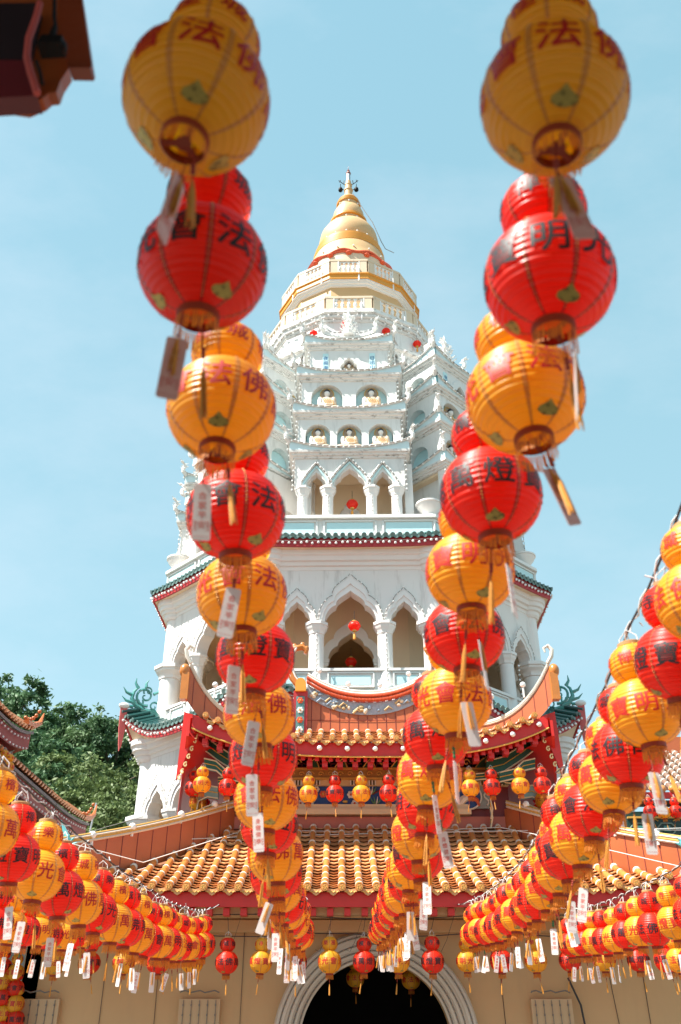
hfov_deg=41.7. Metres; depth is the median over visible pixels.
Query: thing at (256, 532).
gourd lantern
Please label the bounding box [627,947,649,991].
gourd lantern
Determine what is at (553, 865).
gourd lantern
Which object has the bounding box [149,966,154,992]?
prayer card
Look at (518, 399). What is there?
gourd lantern
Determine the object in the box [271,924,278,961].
prayer card
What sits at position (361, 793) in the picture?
gourd lantern
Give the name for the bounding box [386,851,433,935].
gourd lantern
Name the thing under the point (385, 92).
sky
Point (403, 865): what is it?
gourd lantern
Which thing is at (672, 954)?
gourd lantern
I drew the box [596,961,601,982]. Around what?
prayer card
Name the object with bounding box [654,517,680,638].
gourd lantern
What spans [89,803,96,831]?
metal mast
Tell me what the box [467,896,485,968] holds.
gourd lantern
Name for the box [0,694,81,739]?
broadleaf tree
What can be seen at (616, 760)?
gourd lantern
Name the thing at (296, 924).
gourd lantern
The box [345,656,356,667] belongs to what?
round lantern
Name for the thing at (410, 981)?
gourd lantern
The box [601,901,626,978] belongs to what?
gourd lantern
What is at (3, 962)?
prayer card
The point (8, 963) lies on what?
gourd lantern
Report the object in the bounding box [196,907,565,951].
fascia board
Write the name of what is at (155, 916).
gourd lantern
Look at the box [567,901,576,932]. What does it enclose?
prayer card
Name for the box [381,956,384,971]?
prayer card
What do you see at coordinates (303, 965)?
prayer card
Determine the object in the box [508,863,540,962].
gourd lantern
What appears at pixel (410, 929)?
prayer card
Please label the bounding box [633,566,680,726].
gourd lantern
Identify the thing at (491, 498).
gourd lantern
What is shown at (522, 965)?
prayer card
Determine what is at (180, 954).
gourd lantern
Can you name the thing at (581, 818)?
gourd lantern
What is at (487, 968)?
prayer card
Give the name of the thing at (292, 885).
gourd lantern
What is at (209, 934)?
gourd lantern
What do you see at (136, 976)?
prayer card
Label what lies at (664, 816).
gourd lantern
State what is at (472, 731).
prayer card
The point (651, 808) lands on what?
gourd lantern
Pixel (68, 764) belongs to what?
broadleaf tree
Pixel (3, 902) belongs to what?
gourd lantern
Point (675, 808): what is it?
gourd lantern
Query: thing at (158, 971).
gourd lantern
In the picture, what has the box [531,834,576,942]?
gourd lantern
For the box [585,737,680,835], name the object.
shrine building
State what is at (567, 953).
gourd lantern
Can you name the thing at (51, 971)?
gourd lantern
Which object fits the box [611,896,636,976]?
gourd lantern
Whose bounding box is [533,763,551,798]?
gourd lantern
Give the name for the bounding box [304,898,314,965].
gourd lantern
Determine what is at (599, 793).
gourd lantern
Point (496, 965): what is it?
prayer card
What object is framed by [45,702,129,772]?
broadleaf tree
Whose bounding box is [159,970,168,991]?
prayer card
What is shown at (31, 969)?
prayer card
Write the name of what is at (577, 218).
prayer card
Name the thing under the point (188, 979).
prayer card
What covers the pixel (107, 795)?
broadleaf tree
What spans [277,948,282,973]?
prayer card
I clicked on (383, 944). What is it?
gourd lantern
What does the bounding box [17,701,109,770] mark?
broadleaf tree
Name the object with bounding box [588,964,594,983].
prayer card
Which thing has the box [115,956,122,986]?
prayer card
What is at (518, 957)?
prayer card
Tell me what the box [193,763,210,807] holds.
gourd lantern
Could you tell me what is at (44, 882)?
gourd lantern
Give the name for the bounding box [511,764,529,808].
gourd lantern
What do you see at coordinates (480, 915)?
gourd lantern
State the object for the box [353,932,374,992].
gourd lantern
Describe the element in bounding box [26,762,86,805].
broadleaf tree
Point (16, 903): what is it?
gourd lantern
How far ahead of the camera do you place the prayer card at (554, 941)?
7.98 m
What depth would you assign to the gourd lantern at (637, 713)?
4.63 m
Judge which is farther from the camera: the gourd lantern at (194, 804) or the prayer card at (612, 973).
the gourd lantern at (194, 804)
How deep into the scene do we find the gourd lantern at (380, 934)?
11.06 m
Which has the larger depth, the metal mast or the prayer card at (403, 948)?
the metal mast
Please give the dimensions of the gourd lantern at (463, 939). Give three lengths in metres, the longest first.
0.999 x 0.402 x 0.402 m
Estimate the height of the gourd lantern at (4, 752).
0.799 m
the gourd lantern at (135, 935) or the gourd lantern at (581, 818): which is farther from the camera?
the gourd lantern at (135, 935)
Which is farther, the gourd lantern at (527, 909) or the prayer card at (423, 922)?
the gourd lantern at (527, 909)
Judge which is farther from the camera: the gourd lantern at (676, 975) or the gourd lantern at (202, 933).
the gourd lantern at (676, 975)
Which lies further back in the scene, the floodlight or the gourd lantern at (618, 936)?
the gourd lantern at (618, 936)
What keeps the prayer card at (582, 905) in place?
hanging from the gourd lantern at (566, 845)
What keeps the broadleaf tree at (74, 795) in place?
on the hillside
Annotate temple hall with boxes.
[21,642,680,1023]
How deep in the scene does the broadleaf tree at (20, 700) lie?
60.06 m
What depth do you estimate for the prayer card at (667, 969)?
10.42 m
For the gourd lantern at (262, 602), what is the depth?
3.92 m
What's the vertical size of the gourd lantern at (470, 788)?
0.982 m
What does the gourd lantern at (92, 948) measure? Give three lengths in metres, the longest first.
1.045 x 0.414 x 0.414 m
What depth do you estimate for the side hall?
24.20 m
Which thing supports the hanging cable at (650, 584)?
attached to the temple hall
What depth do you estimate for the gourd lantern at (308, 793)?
18.92 m
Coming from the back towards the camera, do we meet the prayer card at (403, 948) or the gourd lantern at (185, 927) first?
the gourd lantern at (185, 927)
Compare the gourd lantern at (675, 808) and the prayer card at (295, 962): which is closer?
the prayer card at (295, 962)
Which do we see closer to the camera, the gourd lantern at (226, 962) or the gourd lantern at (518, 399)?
the gourd lantern at (518, 399)
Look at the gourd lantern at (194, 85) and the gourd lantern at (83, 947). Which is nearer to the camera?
the gourd lantern at (194, 85)
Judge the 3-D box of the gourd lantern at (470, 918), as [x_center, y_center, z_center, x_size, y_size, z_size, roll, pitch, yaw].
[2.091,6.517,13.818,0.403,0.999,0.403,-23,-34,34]
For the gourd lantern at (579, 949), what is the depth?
13.53 m
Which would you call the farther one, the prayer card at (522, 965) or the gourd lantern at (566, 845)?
the prayer card at (522, 965)
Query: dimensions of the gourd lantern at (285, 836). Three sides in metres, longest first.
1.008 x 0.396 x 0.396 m
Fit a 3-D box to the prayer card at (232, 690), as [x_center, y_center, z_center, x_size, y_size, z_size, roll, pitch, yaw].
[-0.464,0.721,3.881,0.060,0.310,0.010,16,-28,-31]
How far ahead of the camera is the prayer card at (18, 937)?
6.67 m
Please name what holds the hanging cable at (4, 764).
attached to the temple hall
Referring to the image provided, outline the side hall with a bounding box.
[0,701,96,980]
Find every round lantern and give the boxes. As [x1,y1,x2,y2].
[309,329,317,334]
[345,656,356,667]
[346,499,357,513]
[348,611,360,639]
[382,327,390,333]
[413,335,420,351]
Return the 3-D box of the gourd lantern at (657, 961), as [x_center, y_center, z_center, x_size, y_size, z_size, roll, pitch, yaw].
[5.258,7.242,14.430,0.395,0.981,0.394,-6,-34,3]
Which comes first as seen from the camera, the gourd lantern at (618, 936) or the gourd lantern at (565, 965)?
the gourd lantern at (618, 936)
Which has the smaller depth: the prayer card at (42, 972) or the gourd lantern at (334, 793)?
the prayer card at (42, 972)
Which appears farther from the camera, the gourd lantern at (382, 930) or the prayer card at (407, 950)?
the gourd lantern at (382, 930)
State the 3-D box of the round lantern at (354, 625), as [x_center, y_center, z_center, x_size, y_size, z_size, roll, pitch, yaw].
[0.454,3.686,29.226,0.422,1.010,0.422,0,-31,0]
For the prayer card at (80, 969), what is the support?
hanging from the gourd lantern at (83, 947)
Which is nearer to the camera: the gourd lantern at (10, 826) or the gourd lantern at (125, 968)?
the gourd lantern at (10, 826)
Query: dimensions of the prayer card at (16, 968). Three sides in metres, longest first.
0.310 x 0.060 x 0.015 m
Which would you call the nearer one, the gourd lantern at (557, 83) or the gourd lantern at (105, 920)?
the gourd lantern at (557, 83)
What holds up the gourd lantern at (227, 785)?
hanging from the temple hall
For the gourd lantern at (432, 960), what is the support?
hanging from the fascia board
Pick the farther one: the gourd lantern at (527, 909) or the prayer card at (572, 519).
the gourd lantern at (527, 909)
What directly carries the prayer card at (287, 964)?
hanging from the gourd lantern at (295, 914)
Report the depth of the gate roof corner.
2.75 m
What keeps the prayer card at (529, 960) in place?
hanging from the gourd lantern at (516, 883)
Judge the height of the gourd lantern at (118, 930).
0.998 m
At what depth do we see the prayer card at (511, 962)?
11.08 m
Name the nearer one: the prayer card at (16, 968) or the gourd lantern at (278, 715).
the gourd lantern at (278, 715)
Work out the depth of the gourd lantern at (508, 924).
10.23 m
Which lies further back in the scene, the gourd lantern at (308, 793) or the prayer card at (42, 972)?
the gourd lantern at (308, 793)
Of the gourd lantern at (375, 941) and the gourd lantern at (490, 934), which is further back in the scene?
the gourd lantern at (375, 941)
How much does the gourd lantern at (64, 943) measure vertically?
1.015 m
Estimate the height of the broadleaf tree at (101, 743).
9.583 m
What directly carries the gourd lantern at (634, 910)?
hanging from the hanging cable at (635, 888)
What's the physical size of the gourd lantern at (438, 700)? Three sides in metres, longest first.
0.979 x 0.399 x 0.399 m
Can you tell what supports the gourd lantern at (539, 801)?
hanging from the temple hall
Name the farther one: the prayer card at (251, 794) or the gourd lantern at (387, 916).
the gourd lantern at (387, 916)
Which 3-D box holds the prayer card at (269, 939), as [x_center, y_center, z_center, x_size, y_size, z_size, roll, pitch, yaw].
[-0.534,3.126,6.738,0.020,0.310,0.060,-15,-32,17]
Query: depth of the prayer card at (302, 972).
10.96 m
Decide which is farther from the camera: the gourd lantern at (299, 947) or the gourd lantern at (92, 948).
the gourd lantern at (92, 948)
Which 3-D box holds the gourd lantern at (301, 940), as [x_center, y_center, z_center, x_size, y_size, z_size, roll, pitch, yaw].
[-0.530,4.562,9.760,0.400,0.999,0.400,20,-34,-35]
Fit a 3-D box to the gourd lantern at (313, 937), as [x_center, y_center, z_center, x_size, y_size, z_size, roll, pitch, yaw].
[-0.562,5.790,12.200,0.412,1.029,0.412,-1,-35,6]
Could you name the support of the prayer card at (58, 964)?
hanging from the gourd lantern at (64, 943)
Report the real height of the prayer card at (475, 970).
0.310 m
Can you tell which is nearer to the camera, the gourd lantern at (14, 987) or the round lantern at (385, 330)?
the gourd lantern at (14, 987)
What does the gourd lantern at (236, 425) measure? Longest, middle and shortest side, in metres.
0.997 x 0.393 x 0.393 m
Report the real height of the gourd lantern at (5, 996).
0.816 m
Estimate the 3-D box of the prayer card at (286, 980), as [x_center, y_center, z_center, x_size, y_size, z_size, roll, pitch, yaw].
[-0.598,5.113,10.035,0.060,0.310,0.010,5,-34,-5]
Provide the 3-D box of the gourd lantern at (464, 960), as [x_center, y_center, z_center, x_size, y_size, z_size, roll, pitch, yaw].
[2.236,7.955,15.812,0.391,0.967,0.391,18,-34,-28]
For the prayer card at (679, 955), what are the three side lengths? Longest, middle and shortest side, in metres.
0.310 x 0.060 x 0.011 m
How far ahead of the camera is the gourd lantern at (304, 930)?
9.20 m
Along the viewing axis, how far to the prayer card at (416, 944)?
7.62 m
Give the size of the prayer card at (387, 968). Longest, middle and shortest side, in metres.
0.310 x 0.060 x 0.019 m
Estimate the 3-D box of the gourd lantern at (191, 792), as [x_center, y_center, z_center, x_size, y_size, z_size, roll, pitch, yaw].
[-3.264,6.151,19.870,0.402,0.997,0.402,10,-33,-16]
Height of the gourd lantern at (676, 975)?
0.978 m
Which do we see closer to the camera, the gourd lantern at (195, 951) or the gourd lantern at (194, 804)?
the gourd lantern at (195, 951)
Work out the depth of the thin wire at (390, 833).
19.25 m
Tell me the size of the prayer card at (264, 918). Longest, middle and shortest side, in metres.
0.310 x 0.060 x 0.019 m
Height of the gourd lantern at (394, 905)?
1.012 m
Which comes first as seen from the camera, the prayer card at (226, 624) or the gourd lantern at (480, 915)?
the prayer card at (226, 624)
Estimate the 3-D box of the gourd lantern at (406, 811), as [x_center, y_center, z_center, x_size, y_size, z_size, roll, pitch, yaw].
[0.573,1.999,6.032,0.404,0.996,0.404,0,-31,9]
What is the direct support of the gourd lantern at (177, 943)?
hanging from the hanging cable at (4, 764)
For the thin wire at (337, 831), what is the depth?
17.65 m
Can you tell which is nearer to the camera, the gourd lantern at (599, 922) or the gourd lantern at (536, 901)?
the gourd lantern at (536, 901)
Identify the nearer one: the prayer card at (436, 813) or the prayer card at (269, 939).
the prayer card at (436, 813)
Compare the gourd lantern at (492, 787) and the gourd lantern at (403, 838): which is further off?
the gourd lantern at (492, 787)
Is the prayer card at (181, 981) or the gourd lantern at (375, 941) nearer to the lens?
the prayer card at (181, 981)
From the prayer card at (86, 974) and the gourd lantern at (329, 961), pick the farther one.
the gourd lantern at (329, 961)
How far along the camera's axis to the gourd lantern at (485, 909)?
12.32 m
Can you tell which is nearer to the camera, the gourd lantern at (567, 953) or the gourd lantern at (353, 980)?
the gourd lantern at (567, 953)
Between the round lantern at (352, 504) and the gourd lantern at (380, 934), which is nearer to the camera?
the gourd lantern at (380, 934)
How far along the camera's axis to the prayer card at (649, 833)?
4.79 m
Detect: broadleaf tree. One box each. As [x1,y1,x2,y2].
[0,668,53,732]
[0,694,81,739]
[7,713,63,764]
[13,728,61,769]
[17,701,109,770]
[22,772,114,821]
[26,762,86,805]
[27,731,122,782]
[31,749,139,797]
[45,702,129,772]
[54,783,134,829]
[67,750,136,813]
[73,728,134,777]
[74,712,137,787]
[76,800,129,832]
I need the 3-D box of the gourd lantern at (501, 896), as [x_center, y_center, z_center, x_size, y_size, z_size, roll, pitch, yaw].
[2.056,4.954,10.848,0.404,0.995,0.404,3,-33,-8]
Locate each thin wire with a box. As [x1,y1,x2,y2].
[72,827,677,865]
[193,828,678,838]
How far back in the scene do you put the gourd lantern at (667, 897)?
10.17 m
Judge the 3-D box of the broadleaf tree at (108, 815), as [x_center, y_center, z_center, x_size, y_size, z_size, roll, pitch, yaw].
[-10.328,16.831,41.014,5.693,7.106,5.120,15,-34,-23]
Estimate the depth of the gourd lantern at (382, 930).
10.54 m
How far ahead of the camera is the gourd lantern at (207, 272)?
2.61 m
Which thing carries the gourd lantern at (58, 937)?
hanging from the cable
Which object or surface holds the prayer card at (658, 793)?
hanging from the gourd lantern at (637, 713)
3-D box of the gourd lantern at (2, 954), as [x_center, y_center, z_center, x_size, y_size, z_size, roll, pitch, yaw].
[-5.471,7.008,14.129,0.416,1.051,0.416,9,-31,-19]
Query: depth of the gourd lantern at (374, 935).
11.98 m
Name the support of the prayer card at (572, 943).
hanging from the gourd lantern at (541, 892)
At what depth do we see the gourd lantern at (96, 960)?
15.70 m
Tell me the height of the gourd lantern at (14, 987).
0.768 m
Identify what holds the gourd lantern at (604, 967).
hanging from the fascia board
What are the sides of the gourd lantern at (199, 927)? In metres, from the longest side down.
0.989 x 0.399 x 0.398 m
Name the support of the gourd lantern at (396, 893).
hanging from the cable
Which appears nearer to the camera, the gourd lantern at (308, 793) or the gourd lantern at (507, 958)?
the gourd lantern at (507, 958)
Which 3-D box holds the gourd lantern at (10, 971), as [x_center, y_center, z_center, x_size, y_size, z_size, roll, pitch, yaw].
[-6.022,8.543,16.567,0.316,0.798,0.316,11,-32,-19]
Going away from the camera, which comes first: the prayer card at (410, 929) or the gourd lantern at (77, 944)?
the prayer card at (410, 929)
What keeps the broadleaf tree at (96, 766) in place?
on the hillside
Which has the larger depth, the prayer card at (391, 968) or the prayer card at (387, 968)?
the prayer card at (387, 968)
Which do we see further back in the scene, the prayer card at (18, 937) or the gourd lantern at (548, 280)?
the prayer card at (18, 937)
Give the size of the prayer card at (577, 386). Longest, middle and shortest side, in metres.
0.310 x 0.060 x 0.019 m
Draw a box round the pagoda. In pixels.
[118,169,586,869]
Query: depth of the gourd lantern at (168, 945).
10.61 m
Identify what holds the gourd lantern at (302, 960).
hanging from the fascia board
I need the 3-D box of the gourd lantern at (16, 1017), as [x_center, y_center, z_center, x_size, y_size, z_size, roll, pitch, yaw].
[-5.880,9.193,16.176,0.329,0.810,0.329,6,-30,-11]
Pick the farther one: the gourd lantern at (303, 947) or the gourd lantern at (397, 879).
the gourd lantern at (303, 947)
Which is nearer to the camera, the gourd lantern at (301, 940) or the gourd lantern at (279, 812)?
the gourd lantern at (279, 812)
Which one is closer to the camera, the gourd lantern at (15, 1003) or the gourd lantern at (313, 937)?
the gourd lantern at (313, 937)
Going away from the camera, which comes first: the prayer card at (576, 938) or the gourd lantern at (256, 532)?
the gourd lantern at (256, 532)
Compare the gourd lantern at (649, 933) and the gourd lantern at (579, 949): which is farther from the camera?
the gourd lantern at (579, 949)
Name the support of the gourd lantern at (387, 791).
hanging from the temple hall
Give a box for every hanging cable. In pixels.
[0,755,218,911]
[457,504,680,905]
[565,862,680,909]
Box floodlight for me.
[35,0,67,85]
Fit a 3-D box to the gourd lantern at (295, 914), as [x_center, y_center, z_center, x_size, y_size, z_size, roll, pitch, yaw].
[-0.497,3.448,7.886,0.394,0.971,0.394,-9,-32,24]
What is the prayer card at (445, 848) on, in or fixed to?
hanging from the gourd lantern at (414, 785)
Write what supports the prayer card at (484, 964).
hanging from the gourd lantern at (480, 915)
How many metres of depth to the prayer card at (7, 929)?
6.25 m
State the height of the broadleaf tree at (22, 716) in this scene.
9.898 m
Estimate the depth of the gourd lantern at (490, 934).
11.78 m
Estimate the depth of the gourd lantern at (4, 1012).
16.12 m
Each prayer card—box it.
[0,955,5,976]
[3,894,12,939]
[11,909,24,952]
[13,953,19,978]
[28,952,35,977]
[39,962,45,978]
[43,924,53,966]
[56,960,60,977]
[62,938,73,970]
[79,951,82,973]
[83,946,89,978]
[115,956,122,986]
[129,961,134,989]
[131,966,139,992]
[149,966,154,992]
[155,311,187,400]
[156,153,188,244]
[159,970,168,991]
[179,969,182,990]
[187,971,190,988]
[192,458,211,540]
[192,968,196,984]
[216,566,240,638]
[225,643,239,714]
[241,709,259,766]
[246,771,257,815]
[252,800,263,851]
[255,892,273,934]
[267,919,271,949]
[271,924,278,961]
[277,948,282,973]
[284,962,288,982]
[285,942,289,970]
[293,952,302,983]
[293,956,297,978]
[299,959,304,983]
[302,962,305,977]
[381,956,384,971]
[385,951,389,970]
[388,949,393,971]
[394,941,397,966]
[399,931,408,960]
[404,932,409,957]
[407,898,413,940]
[413,927,419,950]
[419,900,426,930]
[423,867,431,914]
[431,779,441,833]
[438,819,453,868]
[452,746,459,804]
[461,682,480,746]
[474,952,480,971]
[474,953,477,972]
[476,620,488,690]
[481,950,487,972]
[483,949,489,971]
[494,950,499,972]
[500,953,507,972]
[504,543,517,618]
[509,947,513,971]
[514,946,523,968]
[515,940,520,967]
[525,935,532,964]
[536,443,580,525]
[536,930,544,961]
[547,149,597,239]
[550,920,558,954]
[565,911,577,946]
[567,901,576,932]
[572,324,580,420]
[572,966,575,981]
[573,931,579,943]
[577,872,587,922]
[579,959,583,981]
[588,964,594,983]
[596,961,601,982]
[610,965,615,983]
[618,961,620,982]
[642,796,657,854]
[646,957,654,979]
[648,754,667,813]
[661,950,672,979]
[678,946,680,968]
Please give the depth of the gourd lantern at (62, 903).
7.28 m
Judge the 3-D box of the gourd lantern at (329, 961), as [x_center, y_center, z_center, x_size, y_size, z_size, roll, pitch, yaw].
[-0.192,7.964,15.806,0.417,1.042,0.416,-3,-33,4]
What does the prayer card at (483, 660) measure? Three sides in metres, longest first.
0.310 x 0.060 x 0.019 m
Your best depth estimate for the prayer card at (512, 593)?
3.29 m
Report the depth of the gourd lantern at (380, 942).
12.52 m
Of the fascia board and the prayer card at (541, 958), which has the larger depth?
the fascia board
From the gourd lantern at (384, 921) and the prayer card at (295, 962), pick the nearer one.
the prayer card at (295, 962)
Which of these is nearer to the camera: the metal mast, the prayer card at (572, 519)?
the prayer card at (572, 519)
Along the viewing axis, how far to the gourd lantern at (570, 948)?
14.04 m
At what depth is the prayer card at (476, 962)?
13.57 m
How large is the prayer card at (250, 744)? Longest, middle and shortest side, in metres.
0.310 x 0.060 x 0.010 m
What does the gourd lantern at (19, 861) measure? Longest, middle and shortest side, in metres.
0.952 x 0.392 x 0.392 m
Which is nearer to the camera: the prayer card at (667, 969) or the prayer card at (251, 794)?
the prayer card at (251, 794)
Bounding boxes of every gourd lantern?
[0,747,8,765]
[0,756,20,856]
[0,791,40,928]
[0,887,13,939]
[0,895,27,954]
[0,949,7,966]
[0,949,11,973]
[0,972,10,989]
[0,989,10,1005]
[0,1005,9,1020]
[2,753,14,770]
[6,975,24,995]
[6,987,24,1011]
[6,1007,24,1023]
[7,953,24,980]
[11,811,64,948]
[14,906,40,975]
[26,912,53,972]
[36,831,84,961]
[41,917,63,975]
[47,949,64,996]
[56,923,77,959]
[65,843,103,967]
[72,929,86,955]
[76,937,93,954]
[78,948,100,993]
[79,860,117,972]
[84,938,102,972]
[96,870,133,980]
[112,878,144,982]
[112,950,134,993]
[121,0,269,229]
[125,885,154,987]
[135,895,163,988]
[136,167,267,419]
[146,957,165,993]
[148,897,174,971]
[160,902,181,989]
[165,905,186,990]
[166,322,275,524]
[174,907,192,987]
[181,910,200,986]
[182,962,203,993]
[184,767,197,811]
[185,443,285,636]
[189,799,206,810]
[190,911,205,983]
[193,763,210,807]
[195,911,210,975]
[196,549,286,703]
[197,911,215,981]
[215,611,294,758]
[215,931,237,994]
[218,765,236,811]
[223,687,294,806]
[228,734,297,812]
[233,778,298,889]
[240,776,298,907]
[247,836,303,935]
[249,865,301,948]
[250,933,271,994]
[255,881,302,953]
[268,867,306,962]
[271,903,306,969]
[271,917,305,974]
[282,884,309,973]
[283,956,306,995]
[284,927,309,981]
[291,934,311,977]
[297,924,311,954]
[299,771,317,818]
[301,904,313,957]
[302,908,313,957]
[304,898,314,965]
[318,931,340,995]
[326,771,343,816]
[346,965,364,1003]
[352,771,370,816]
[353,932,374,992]
[368,908,381,954]
[368,927,380,966]
[369,905,386,967]
[369,909,388,957]
[371,897,388,965]
[371,903,391,968]
[374,885,397,965]
[374,895,404,967]
[376,875,403,961]
[378,918,405,962]
[379,770,396,816]
[380,869,416,957]
[381,888,406,955]
[383,853,419,954]
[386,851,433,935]
[387,846,431,915]
[391,788,440,908]
[391,937,409,994]
[393,847,443,899]
[396,753,462,865]
[396,792,455,886]
[401,970,419,1006]
[402,664,467,823]
[418,654,492,793]
[421,929,443,994]
[423,602,504,737]
[425,510,514,682]
[440,410,542,624]
[456,939,476,992]
[460,903,474,969]
[461,766,479,811]
[463,899,481,955]
[465,312,585,514]
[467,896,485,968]
[474,895,494,965]
[479,891,498,953]
[480,0,630,219]
[483,174,617,430]
[483,765,500,809]
[483,887,504,971]
[489,945,509,994]
[491,883,515,968]
[493,877,518,945]
[499,872,524,963]
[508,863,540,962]
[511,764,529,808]
[513,869,546,958]
[516,857,555,957]
[524,844,562,948]
[524,935,546,993]
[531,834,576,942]
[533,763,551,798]
[533,822,583,938]
[535,793,550,808]
[537,784,581,931]
[548,768,610,918]
[558,913,576,979]
[558,952,580,991]
[561,741,621,892]
[565,914,585,977]
[574,918,592,979]
[578,716,645,871]
[581,904,602,979]
[591,679,664,845]
[591,903,615,981]
[592,954,615,992]
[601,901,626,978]
[606,630,680,801]
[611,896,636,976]
[623,890,649,975]
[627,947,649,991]
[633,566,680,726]
[636,882,669,979]
[643,795,656,827]
[653,944,678,994]
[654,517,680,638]
[655,876,680,949]
[657,800,670,829]
[666,940,680,979]
[669,795,680,829]
[669,947,679,990]
[672,870,680,927]
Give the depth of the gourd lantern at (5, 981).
16.37 m
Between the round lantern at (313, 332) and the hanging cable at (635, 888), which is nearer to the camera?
the hanging cable at (635, 888)
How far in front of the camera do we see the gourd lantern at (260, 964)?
15.70 m
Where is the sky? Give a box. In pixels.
[0,0,680,869]
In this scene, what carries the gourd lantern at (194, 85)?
hanging from the cable
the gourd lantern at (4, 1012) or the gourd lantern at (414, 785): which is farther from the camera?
the gourd lantern at (4, 1012)
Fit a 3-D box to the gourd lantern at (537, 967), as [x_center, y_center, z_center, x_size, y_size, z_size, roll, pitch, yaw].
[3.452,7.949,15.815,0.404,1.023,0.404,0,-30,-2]
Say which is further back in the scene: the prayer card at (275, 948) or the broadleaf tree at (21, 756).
the broadleaf tree at (21, 756)
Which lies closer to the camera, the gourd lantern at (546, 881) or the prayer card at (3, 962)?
the gourd lantern at (546, 881)
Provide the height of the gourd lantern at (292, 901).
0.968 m
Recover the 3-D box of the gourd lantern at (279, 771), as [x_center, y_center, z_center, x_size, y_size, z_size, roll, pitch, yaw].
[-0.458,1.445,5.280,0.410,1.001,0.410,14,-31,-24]
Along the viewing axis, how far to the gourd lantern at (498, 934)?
11.26 m
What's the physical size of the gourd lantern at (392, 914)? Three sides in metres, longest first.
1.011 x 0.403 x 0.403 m
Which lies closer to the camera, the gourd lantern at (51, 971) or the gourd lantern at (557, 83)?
the gourd lantern at (557, 83)
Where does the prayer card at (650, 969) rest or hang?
hanging from the gourd lantern at (634, 910)
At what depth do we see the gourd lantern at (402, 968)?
15.65 m
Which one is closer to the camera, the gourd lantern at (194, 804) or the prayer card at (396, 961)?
the prayer card at (396, 961)
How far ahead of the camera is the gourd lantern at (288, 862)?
6.39 m
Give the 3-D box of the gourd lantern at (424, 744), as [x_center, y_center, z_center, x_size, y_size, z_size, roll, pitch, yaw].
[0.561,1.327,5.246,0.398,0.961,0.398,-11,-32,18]
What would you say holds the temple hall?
on the courtyard ground
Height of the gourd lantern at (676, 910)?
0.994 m
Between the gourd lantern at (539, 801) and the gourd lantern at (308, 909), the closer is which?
the gourd lantern at (308, 909)
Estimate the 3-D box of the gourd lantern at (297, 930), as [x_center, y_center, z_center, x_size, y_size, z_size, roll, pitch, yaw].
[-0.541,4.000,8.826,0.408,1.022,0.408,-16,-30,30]
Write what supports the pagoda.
on the courtyard ground
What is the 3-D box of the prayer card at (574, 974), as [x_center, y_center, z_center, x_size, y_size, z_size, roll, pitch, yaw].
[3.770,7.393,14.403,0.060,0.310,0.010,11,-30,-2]
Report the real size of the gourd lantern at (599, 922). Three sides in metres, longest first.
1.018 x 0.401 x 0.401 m
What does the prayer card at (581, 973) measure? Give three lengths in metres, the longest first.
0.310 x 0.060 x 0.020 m
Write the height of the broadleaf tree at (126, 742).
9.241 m
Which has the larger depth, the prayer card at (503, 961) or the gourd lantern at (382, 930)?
the prayer card at (503, 961)
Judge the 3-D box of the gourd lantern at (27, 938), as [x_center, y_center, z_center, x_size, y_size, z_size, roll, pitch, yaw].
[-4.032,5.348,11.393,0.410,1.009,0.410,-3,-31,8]
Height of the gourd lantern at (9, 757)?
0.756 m
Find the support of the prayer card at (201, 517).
hanging from the gourd lantern at (236, 425)
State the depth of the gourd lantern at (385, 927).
10.06 m
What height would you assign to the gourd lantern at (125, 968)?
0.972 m
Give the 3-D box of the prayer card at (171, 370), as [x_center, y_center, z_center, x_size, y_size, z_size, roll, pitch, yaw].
[-0.460,-0.444,2.488,0.060,0.310,0.020,12,-30,-13]
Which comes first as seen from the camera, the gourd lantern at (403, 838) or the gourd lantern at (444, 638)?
the gourd lantern at (444, 638)
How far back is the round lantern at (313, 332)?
40.03 m
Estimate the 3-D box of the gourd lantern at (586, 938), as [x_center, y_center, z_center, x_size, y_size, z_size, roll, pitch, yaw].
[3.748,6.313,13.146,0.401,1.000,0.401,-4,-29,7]
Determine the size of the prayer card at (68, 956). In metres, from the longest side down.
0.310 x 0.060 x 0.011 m
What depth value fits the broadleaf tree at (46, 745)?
50.31 m
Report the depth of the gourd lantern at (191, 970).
15.65 m
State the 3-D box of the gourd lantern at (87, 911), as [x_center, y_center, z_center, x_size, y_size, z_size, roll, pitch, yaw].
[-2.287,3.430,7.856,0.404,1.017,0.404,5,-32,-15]
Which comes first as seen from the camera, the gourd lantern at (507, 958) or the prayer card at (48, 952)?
the prayer card at (48, 952)
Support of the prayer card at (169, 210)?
hanging from the gourd lantern at (194, 85)
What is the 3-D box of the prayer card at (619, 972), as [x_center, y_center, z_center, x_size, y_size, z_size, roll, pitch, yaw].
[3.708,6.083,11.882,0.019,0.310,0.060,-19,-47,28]
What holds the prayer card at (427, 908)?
hanging from the gourd lantern at (403, 838)
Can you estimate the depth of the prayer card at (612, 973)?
12.39 m
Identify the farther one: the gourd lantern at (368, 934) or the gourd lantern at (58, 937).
the gourd lantern at (368, 934)
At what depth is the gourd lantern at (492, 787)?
19.00 m
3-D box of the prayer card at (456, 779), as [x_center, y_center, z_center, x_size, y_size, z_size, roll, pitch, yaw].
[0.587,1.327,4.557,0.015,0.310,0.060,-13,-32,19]
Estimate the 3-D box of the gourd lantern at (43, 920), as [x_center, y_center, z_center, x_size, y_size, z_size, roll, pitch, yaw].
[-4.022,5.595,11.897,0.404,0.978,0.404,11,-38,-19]
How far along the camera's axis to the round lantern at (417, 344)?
40.64 m
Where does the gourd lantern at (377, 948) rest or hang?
hanging from the cable
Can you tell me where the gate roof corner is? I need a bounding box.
[0,0,94,117]

